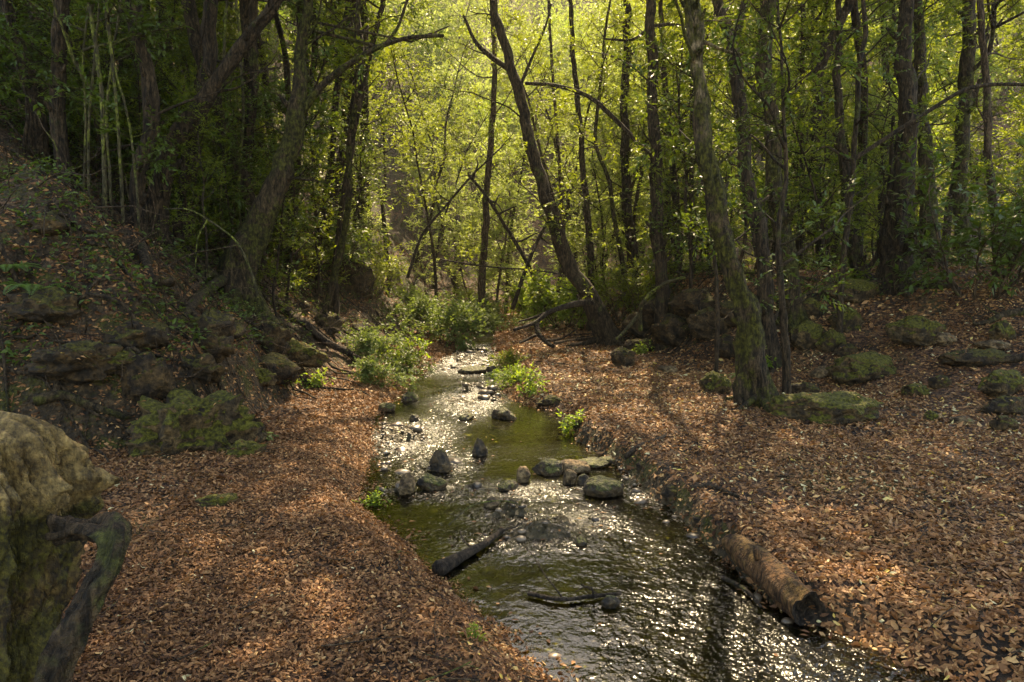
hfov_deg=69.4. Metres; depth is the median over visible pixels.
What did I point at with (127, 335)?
mossy rock
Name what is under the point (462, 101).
tree
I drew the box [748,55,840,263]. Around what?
sapling
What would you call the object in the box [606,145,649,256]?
sapling
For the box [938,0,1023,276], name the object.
tree
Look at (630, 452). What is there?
root
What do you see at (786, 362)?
sapling
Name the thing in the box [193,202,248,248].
shrub
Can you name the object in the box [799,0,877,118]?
tree
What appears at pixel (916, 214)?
sapling
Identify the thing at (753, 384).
tree
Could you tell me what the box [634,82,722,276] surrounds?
sapling
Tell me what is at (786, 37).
tree
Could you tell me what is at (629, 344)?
mossy rock
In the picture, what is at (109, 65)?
sapling
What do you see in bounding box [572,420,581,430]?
bank stone
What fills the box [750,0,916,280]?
tree
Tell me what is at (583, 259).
sapling
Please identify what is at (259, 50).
sapling
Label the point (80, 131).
shrub
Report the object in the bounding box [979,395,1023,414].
boulder
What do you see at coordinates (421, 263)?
sapling
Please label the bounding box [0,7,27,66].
shrub
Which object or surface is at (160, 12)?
sapling
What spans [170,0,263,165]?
sapling
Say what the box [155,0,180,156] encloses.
tree
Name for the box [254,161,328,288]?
sapling
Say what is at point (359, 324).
mossy rock
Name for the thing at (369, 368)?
shrub
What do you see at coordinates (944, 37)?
tree
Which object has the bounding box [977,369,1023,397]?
boulder
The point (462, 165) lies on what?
tree
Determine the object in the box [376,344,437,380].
shrub
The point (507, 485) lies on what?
stream stone
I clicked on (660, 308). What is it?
tree
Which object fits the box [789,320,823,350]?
boulder
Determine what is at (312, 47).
tree
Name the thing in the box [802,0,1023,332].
sapling
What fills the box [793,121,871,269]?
sapling
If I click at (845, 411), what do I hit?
boulder
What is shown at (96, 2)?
pole stem
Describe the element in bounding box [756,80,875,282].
sapling
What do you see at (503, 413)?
stream stone
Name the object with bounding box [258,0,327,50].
tree
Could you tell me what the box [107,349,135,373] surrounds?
mossy rock
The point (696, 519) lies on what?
bank stone
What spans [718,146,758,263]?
sapling
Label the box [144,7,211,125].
sapling
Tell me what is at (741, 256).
sapling
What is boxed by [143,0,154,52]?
tree
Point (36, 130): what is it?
tree
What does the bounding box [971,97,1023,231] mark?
tree
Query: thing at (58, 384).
exposed roots
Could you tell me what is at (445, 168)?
tree
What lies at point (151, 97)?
tree
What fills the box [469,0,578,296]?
tree
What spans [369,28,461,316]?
tree
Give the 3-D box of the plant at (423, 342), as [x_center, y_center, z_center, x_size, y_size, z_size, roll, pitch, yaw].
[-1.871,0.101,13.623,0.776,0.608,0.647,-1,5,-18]
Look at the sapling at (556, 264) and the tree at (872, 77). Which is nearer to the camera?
the tree at (872, 77)
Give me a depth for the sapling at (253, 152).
13.86 m
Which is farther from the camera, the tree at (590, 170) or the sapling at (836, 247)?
the tree at (590, 170)
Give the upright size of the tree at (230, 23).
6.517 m
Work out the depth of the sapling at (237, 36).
24.32 m
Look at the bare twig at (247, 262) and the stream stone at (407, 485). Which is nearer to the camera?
the stream stone at (407, 485)
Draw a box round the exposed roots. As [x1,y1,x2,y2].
[0,64,819,462]
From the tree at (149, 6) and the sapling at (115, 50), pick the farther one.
the tree at (149, 6)
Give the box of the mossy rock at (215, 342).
[193,333,235,363]
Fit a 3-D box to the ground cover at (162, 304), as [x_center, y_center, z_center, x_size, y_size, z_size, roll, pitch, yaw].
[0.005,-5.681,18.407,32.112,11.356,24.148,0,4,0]
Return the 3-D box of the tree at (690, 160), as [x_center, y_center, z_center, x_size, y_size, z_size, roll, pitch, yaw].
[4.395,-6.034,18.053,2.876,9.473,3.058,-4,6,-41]
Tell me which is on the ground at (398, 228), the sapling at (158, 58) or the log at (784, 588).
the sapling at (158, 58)
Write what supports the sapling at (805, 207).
on the ground at (398, 228)
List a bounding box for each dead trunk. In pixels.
[406,131,513,278]
[440,254,565,278]
[468,156,546,306]
[511,188,569,309]
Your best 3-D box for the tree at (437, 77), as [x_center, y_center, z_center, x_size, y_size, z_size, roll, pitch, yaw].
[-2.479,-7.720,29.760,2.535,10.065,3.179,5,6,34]
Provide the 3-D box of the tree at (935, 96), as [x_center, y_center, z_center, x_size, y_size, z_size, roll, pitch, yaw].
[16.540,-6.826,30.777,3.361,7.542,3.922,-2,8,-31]
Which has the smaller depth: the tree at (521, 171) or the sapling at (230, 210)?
the sapling at (230, 210)
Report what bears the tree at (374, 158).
on the ground at (398, 228)
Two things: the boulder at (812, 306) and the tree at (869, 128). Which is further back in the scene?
the tree at (869, 128)
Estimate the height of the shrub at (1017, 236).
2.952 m
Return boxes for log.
[432,514,537,575]
[721,534,826,625]
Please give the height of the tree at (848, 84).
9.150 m
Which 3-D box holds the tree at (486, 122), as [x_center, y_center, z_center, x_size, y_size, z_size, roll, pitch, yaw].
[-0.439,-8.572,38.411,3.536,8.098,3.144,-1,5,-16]
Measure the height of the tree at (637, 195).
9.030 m
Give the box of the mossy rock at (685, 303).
[668,288,714,317]
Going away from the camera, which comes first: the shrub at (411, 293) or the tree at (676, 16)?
the tree at (676, 16)
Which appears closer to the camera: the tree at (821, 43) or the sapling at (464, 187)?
the tree at (821, 43)
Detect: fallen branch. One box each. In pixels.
[553,337,593,344]
[616,276,684,339]
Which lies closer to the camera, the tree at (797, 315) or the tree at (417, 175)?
the tree at (797, 315)
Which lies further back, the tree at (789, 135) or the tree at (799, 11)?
the tree at (789, 135)
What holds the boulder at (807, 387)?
on the ground at (398, 228)
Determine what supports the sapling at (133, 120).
on the ground at (398, 228)
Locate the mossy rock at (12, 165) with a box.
[0,160,19,169]
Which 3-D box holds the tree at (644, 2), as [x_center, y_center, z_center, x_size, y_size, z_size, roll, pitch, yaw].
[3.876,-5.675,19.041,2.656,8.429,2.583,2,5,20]
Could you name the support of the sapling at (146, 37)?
on the ground at (398, 228)
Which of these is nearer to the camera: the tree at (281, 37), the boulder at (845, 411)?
the boulder at (845, 411)
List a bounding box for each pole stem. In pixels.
[0,0,195,189]
[4,0,143,218]
[12,0,187,215]
[30,0,124,200]
[54,0,193,231]
[81,0,124,225]
[158,0,272,253]
[193,0,322,229]
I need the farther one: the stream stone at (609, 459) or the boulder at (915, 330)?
the boulder at (915, 330)
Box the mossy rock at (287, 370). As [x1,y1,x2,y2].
[259,352,300,384]
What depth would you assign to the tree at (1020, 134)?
22.23 m
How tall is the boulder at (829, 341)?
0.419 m
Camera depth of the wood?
48.98 m
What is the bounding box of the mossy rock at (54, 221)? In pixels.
[27,210,71,235]
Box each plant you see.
[282,373,306,387]
[302,367,335,388]
[352,486,391,507]
[363,327,393,354]
[394,331,431,360]
[459,622,485,640]
[505,360,547,396]
[556,408,586,434]
[632,339,654,355]
[765,348,775,367]
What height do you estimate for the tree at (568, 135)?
10.016 m
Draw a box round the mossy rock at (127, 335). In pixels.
[97,324,155,353]
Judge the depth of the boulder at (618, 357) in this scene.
12.80 m
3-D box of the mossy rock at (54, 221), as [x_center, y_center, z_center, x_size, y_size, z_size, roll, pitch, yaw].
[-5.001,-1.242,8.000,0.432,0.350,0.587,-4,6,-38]
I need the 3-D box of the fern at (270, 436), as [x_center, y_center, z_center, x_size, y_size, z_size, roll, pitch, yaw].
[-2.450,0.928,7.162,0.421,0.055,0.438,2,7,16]
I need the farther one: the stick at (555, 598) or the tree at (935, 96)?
the tree at (935, 96)
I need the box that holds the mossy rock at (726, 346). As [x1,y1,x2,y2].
[714,334,734,357]
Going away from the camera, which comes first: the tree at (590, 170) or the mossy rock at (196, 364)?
the mossy rock at (196, 364)
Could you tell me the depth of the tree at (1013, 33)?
48.74 m
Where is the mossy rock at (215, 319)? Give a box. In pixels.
[188,309,235,337]
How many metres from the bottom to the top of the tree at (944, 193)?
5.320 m
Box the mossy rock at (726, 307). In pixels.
[714,300,736,327]
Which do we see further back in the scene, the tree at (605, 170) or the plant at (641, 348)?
the tree at (605, 170)
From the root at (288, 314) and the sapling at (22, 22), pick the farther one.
the sapling at (22, 22)
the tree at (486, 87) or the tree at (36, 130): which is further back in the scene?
the tree at (486, 87)
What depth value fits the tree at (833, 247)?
23.98 m
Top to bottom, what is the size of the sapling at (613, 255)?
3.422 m
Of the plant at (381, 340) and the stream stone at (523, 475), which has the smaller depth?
the stream stone at (523, 475)
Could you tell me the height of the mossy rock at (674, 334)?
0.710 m
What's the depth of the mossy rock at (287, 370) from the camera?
9.46 m
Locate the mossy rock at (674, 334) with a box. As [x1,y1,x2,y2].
[651,313,689,346]
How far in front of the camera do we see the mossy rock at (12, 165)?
9.20 m
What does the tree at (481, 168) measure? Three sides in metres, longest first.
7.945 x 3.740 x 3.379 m
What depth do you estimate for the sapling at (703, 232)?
25.91 m
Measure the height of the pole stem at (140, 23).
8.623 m
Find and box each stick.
[526,548,620,600]
[721,553,762,607]
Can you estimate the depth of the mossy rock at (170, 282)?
8.44 m
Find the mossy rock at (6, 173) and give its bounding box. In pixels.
[0,169,19,178]
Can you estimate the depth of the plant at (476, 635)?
3.45 m
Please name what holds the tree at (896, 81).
on the ground at (398, 228)
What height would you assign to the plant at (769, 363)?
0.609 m
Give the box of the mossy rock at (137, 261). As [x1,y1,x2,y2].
[127,260,140,267]
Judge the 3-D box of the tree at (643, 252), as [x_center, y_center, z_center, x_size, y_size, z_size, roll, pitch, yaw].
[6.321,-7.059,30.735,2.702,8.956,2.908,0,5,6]
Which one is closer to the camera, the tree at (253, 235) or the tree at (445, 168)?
the tree at (253, 235)
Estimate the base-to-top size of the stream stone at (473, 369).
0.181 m
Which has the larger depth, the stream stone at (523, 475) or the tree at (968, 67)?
the tree at (968, 67)
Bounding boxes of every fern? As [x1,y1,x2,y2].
[0,262,43,271]
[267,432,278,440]
[400,376,419,383]
[481,371,512,378]
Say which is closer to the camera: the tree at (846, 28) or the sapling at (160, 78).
the sapling at (160, 78)
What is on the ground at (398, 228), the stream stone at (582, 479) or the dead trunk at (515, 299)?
the dead trunk at (515, 299)
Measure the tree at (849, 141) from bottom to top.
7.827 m
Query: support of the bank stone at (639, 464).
on the ground at (398, 228)
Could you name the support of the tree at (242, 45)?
on the ground at (398, 228)
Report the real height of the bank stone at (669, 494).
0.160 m
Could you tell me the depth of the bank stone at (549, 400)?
9.68 m
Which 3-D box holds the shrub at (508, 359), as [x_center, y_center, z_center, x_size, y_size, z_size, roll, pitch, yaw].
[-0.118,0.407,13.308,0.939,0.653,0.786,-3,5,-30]
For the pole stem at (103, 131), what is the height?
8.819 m
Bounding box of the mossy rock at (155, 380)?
[119,348,177,401]
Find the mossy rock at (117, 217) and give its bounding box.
[107,216,120,221]
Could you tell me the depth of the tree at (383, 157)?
28.40 m
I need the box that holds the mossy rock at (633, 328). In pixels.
[622,312,651,338]
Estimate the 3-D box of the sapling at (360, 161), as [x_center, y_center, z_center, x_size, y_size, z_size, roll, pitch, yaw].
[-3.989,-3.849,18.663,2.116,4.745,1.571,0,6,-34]
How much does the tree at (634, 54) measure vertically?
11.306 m
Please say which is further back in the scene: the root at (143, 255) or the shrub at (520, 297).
the shrub at (520, 297)
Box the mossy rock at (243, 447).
[224,439,266,457]
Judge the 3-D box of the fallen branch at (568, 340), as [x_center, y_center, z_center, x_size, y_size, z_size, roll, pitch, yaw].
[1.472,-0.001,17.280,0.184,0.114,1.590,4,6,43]
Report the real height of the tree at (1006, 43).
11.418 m
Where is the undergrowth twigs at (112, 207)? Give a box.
[0,9,920,409]
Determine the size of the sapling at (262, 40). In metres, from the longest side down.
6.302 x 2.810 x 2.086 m
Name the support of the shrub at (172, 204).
on the ground at (398, 228)
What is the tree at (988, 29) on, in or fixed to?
on the ground at (398, 228)
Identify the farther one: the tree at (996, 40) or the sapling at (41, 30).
the tree at (996, 40)
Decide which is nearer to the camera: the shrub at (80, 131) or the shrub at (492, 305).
the shrub at (80, 131)
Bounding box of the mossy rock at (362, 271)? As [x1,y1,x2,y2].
[342,253,375,298]
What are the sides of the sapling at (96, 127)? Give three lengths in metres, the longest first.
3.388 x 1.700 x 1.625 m
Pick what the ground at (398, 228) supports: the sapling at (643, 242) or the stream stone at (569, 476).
the sapling at (643, 242)
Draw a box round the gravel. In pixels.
[377,335,907,681]
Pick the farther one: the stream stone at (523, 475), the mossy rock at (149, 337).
the mossy rock at (149, 337)
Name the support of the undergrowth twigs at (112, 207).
on the ground at (398, 228)
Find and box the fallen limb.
[299,317,360,359]
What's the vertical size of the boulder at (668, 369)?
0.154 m
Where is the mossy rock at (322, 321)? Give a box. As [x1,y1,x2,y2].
[313,312,342,334]
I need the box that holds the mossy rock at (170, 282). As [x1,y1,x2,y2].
[148,274,176,287]
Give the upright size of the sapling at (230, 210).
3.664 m
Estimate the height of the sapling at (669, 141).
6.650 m
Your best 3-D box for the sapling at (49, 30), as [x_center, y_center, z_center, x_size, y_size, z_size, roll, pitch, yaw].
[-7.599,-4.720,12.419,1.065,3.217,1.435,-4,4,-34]
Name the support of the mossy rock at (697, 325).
on the ground at (398, 228)
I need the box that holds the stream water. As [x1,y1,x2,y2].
[356,331,950,681]
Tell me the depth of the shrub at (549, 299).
20.67 m
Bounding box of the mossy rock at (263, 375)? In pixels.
[255,368,276,385]
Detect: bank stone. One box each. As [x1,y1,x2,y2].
[535,394,561,405]
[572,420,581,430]
[636,459,643,471]
[661,484,676,504]
[692,513,701,527]
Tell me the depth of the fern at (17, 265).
7.33 m
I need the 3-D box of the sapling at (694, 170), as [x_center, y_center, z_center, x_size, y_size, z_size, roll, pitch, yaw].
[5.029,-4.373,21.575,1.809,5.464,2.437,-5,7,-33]
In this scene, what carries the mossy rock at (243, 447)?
on the ground at (398, 228)
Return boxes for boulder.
[610,347,634,366]
[657,365,676,372]
[699,370,731,393]
[768,391,884,424]
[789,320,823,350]
[791,382,819,393]
[803,298,828,316]
[808,366,828,377]
[815,329,845,351]
[821,278,881,303]
[825,350,896,385]
[827,307,863,332]
[834,342,857,356]
[884,315,945,345]
[901,383,930,396]
[924,410,938,420]
[927,375,951,388]
[935,332,956,346]
[937,348,1010,366]
[949,415,974,425]
[973,339,1011,350]
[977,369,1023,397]
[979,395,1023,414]
[988,320,1015,339]
[989,415,1018,430]
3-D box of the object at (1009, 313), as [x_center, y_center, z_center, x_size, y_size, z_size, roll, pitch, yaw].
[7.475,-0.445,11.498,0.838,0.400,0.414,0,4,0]
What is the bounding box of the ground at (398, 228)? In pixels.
[0,0,1023,681]
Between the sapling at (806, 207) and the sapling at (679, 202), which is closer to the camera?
the sapling at (679, 202)
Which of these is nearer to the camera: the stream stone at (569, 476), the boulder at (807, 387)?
the stream stone at (569, 476)
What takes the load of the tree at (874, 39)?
on the ground at (398, 228)
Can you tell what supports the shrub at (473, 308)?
on the ground at (398, 228)
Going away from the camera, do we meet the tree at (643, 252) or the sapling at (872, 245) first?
the sapling at (872, 245)
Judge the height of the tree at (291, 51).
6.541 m
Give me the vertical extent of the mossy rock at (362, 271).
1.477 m
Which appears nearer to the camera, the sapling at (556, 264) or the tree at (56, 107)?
the tree at (56, 107)
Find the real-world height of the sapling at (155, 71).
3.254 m
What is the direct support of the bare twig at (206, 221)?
hanging from the bare twig at (247, 262)
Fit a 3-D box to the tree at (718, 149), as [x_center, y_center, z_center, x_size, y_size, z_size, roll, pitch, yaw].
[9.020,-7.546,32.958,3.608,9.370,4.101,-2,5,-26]
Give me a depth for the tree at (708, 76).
21.95 m
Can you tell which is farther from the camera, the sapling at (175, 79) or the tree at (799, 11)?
the tree at (799, 11)
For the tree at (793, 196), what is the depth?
34.34 m
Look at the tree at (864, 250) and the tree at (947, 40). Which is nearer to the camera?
the tree at (864, 250)
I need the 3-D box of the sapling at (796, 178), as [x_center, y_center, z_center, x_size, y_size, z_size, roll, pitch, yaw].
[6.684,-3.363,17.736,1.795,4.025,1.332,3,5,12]
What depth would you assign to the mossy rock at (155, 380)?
6.95 m
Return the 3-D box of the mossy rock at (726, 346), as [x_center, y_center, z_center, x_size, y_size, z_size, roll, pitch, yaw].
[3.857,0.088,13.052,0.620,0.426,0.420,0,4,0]
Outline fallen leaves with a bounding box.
[0,18,1023,681]
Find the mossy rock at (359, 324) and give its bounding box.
[352,322,372,334]
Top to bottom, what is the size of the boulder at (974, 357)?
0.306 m
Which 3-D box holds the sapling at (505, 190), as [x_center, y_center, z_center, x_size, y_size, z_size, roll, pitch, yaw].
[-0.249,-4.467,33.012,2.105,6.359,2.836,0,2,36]
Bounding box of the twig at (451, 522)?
[448,500,520,525]
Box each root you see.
[0,281,81,294]
[33,390,134,419]
[137,241,198,316]
[158,274,227,357]
[256,276,328,346]
[624,434,668,459]
[689,484,739,497]
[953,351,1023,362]
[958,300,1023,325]
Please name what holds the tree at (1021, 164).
on the ground at (398, 228)
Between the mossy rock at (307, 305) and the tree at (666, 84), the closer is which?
the mossy rock at (307, 305)
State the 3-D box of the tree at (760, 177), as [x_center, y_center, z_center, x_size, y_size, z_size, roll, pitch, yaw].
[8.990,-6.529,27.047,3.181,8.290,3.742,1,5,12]
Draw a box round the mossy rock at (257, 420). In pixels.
[252,417,267,442]
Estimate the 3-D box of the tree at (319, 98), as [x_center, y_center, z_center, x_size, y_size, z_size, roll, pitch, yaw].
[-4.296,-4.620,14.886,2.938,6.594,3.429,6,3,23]
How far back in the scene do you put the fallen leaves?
4.91 m
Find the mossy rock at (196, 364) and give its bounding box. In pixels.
[180,353,228,384]
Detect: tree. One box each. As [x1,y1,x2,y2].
[0,0,79,170]
[0,0,149,189]
[70,0,292,239]
[108,0,236,142]
[117,0,309,254]
[117,22,135,111]
[139,1,240,78]
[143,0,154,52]
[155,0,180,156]
[162,0,467,333]
[166,0,318,218]
[170,0,351,262]
[176,0,241,112]
[180,0,269,277]
[191,1,241,85]
[210,0,376,250]
[223,1,286,74]
[229,34,307,170]
[235,0,405,258]
[239,0,255,190]
[257,34,275,154]
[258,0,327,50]
[263,28,293,119]
[274,12,290,98]
[274,44,337,204]
[281,0,404,296]
[281,7,334,60]
[284,0,309,285]
[286,0,433,317]
[289,2,340,204]
[309,3,317,89]
[313,0,398,260]
[313,0,436,313]
[316,0,416,296]
[323,0,363,267]
[324,2,443,246]
[335,0,346,223]
[344,8,357,254]
[351,1,369,256]
[360,0,385,87]
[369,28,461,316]
[370,0,401,34]
[382,40,461,301]
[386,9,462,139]
[391,97,490,264]
[404,56,482,187]
[412,117,478,279]
[413,26,486,266]
[414,185,497,301]
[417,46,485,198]
[419,0,488,80]
[428,94,501,286]
[428,119,522,296]
[430,0,633,346]
[432,17,547,324]
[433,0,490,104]
[440,78,515,193]
[458,128,556,313]
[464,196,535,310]
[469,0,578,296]
[471,94,533,234]
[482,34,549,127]
[486,51,561,312]
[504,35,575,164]
[508,0,583,294]
[510,24,590,263]
[525,0,715,352]
[527,57,636,283]
[532,1,643,295]
[534,0,636,330]
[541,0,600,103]
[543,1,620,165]
[547,79,631,260]
[553,116,635,306]
[555,0,656,307]
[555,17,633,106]
[563,0,712,291]
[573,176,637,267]
[575,62,671,232]
[576,0,706,263]
[576,1,643,151]
[579,0,689,274]
[583,20,636,247]
[588,0,667,280]
[589,0,643,71]
[609,0,681,145]
[616,4,710,223]
[620,0,713,272]
[620,0,721,169]
[626,0,732,272]
[637,0,740,272]
[638,0,738,240]
[639,0,815,261]
[641,74,678,270]
[645,68,720,191]
[656,0,718,248]
[660,0,790,412]
[663,0,813,373]
[668,64,738,224]
[673,3,754,263]
[674,0,743,261]
[679,108,751,263]
[704,0,839,262]
[704,1,806,268]
[705,2,867,200]
[711,0,800,211]
[717,56,790,250]
[725,0,838,332]
[738,75,831,220]
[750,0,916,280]
[751,17,880,235]
[752,0,858,271]
[755,5,878,232]
[761,136,810,244]
[771,0,891,253]
[772,5,832,91]
[773,0,867,269]
[775,0,851,145]
[784,0,897,268]
[794,0,891,261]
[798,45,876,222]
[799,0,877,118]
[805,29,937,205]
[807,61,897,263]
[812,0,978,297]
[826,34,882,142]
[829,0,1005,197]
[833,66,940,241]
[850,0,868,267]
[863,137,880,251]
[867,42,940,110]
[867,72,952,237]
[867,84,955,228]
[870,0,1023,265]
[872,0,1023,258]
[876,0,1020,266]
[876,57,955,187]
[888,0,916,255]
[912,31,1023,212]
[916,31,982,232]
[923,0,986,125]
[923,2,961,89]
[924,0,1023,254]
[928,6,985,76]
[930,50,1012,236]
[937,145,975,237]
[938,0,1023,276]
[946,24,1007,101]
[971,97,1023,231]
[978,39,1023,248]
[979,0,1023,99]
[982,129,1023,218]
[984,2,1023,90]
[989,42,1023,170]
[993,15,1023,156]
[996,3,1023,171]
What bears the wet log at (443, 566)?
in the stream water
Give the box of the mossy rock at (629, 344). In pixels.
[623,338,653,351]
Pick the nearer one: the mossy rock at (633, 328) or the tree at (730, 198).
the mossy rock at (633, 328)
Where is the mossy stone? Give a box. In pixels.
[195,493,238,507]
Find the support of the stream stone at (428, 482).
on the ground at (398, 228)
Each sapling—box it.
[0,0,86,154]
[0,4,28,38]
[1,0,51,21]
[13,0,165,126]
[22,0,85,72]
[26,1,100,81]
[28,0,93,145]
[28,0,106,153]
[33,0,147,194]
[71,0,138,103]
[72,1,162,155]
[77,12,141,161]
[84,15,138,129]
[101,36,180,189]
[103,0,155,82]
[112,10,193,182]
[117,22,203,177]
[120,0,190,167]
[132,55,229,253]
[140,60,229,218]
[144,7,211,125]
[147,23,181,126]
[151,16,214,173]
[158,65,245,248]
[162,31,225,201]
[162,74,238,280]
[169,10,265,213]
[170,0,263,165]
[180,1,243,89]
[186,57,258,242]
[204,26,270,175]
[210,83,256,208]
[217,1,261,101]
[221,0,276,79]
[226,30,286,189]
[226,144,282,266]
[236,76,342,302]
[245,132,327,317]
[254,70,327,290]
[254,123,281,241]
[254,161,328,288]
[256,167,310,286]
[280,123,343,308]
[283,128,355,284]
[301,72,340,187]
[317,96,394,252]
[318,86,388,253]
[322,118,408,280]
[400,215,443,303]
[453,175,516,294]
[490,176,530,296]
[505,212,543,282]
[545,152,611,275]
[545,207,584,290]
[565,187,625,305]
[595,222,624,265]
[598,87,663,250]
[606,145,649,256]
[612,0,795,372]
[615,179,649,270]
[621,186,650,265]
[625,16,733,287]
[626,102,704,271]
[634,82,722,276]
[641,153,699,276]
[642,112,720,254]
[646,83,749,272]
[668,162,718,272]
[673,0,881,394]
[680,145,724,262]
[683,92,752,269]
[685,0,799,263]
[699,124,757,258]
[709,0,841,239]
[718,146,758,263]
[722,32,808,272]
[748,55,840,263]
[751,136,808,271]
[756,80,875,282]
[768,122,832,252]
[783,130,838,267]
[788,114,826,263]
[790,77,873,266]
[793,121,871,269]
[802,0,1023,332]
[812,146,876,267]
[822,112,883,252]
[840,89,914,259]
[855,122,897,257]
[864,143,877,249]
[886,156,919,257]
[913,120,950,216]
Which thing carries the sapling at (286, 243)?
on the ground at (398, 228)
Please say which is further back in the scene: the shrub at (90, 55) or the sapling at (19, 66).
the shrub at (90, 55)
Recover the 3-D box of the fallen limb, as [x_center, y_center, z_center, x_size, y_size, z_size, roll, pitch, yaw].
[-3.091,-0.043,12.522,0.989,0.738,0.445,-2,5,-19]
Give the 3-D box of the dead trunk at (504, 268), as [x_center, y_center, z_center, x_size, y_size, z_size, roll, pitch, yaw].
[-0.220,-2.026,20.178,3.491,0.715,0.872,0,5,-5]
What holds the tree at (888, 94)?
on the ground at (398, 228)
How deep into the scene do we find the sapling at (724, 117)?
17.79 m
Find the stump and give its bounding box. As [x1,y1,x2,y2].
[0,411,131,681]
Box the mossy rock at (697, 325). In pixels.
[686,306,728,340]
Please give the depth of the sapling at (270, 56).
17.13 m
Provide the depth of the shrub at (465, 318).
16.43 m
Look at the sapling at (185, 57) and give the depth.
13.96 m
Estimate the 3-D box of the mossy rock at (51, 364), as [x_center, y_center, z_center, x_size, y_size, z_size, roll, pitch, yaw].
[-4.049,0.189,6.923,0.857,0.416,0.741,0,4,0]
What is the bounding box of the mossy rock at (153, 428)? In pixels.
[125,388,267,456]
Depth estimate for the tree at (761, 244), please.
11.79 m
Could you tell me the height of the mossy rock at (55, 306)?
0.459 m
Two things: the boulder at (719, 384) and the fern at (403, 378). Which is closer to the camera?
the boulder at (719, 384)
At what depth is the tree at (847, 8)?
16.57 m
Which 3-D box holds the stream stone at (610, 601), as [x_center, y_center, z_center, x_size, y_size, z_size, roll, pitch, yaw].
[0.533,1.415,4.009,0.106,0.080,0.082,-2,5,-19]
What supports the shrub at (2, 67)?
on the ground at (398, 228)
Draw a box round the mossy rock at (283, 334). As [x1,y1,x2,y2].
[250,320,296,353]
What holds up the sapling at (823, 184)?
on the ground at (398, 228)
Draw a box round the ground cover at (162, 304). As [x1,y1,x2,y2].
[0,24,1023,365]
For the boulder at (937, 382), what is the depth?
9.51 m
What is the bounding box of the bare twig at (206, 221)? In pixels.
[194,220,207,273]
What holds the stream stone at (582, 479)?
in the stream water
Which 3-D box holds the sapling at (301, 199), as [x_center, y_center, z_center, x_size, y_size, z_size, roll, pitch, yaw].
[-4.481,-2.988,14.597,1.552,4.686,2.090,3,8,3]
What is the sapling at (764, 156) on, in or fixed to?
on the ground at (398, 228)
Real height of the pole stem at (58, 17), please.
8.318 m
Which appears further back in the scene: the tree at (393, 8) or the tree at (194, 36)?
the tree at (393, 8)
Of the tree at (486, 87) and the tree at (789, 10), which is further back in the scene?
the tree at (486, 87)
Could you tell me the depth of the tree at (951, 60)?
29.28 m
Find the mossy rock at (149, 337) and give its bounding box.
[118,316,172,347]
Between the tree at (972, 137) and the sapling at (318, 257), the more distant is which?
the tree at (972, 137)
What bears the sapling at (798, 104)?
on the ground at (398, 228)
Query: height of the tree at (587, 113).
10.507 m
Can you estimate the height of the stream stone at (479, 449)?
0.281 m
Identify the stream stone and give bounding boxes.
[378,402,395,411]
[398,473,415,494]
[401,392,418,401]
[409,414,418,421]
[416,473,447,490]
[429,448,450,472]
[457,365,486,373]
[458,413,474,420]
[472,437,487,456]
[483,496,499,508]
[486,366,495,371]
[491,407,516,419]
[498,480,517,490]
[516,466,530,482]
[532,458,563,475]
[561,459,589,473]
[563,469,576,484]
[575,535,586,545]
[577,474,588,484]
[578,457,609,468]
[583,475,623,497]
[600,456,614,462]
[601,595,620,608]
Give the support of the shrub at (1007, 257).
on the ground at (398, 228)
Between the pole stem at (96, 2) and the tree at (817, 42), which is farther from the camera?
the tree at (817, 42)
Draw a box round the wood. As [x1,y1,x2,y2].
[337,0,1023,180]
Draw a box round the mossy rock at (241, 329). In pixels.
[234,319,246,339]
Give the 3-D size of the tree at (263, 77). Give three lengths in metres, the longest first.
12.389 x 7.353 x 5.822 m
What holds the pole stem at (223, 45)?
on the ground at (398, 228)
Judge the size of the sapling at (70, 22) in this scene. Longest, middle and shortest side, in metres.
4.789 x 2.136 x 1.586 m
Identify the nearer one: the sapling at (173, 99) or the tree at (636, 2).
the sapling at (173, 99)
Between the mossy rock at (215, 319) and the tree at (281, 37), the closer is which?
the mossy rock at (215, 319)
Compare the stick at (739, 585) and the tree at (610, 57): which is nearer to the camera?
the stick at (739, 585)
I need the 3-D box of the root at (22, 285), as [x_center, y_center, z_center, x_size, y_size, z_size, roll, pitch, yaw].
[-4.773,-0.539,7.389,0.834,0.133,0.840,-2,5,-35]
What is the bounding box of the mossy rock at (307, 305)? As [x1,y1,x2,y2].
[299,302,310,310]
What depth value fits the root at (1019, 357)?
10.06 m
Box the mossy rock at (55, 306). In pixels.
[0,286,82,324]
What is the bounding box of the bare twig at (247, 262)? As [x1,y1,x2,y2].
[165,208,258,297]
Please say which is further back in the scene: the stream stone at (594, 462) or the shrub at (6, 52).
the shrub at (6, 52)
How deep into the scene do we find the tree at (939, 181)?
24.58 m
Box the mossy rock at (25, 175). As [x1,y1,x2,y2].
[11,167,58,183]
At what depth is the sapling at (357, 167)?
20.18 m
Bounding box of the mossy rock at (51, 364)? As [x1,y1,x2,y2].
[24,340,135,384]
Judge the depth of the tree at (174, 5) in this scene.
15.95 m
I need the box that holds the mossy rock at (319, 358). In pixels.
[283,337,329,367]
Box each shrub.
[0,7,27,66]
[0,17,50,91]
[0,26,75,76]
[0,62,91,139]
[9,82,141,176]
[29,36,109,113]
[110,104,142,148]
[123,153,220,250]
[149,153,227,212]
[175,159,236,218]
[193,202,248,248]
[302,212,394,274]
[335,319,419,361]
[340,349,419,391]
[364,234,411,296]
[370,290,502,351]
[373,286,459,334]
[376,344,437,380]
[393,277,458,308]
[435,294,493,326]
[442,287,509,321]
[479,304,525,331]
[484,346,527,369]
[484,361,536,389]
[501,281,554,318]
[514,264,613,327]
[588,248,654,323]
[601,257,676,311]
[881,131,1023,300]
[958,167,1023,284]
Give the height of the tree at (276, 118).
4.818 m

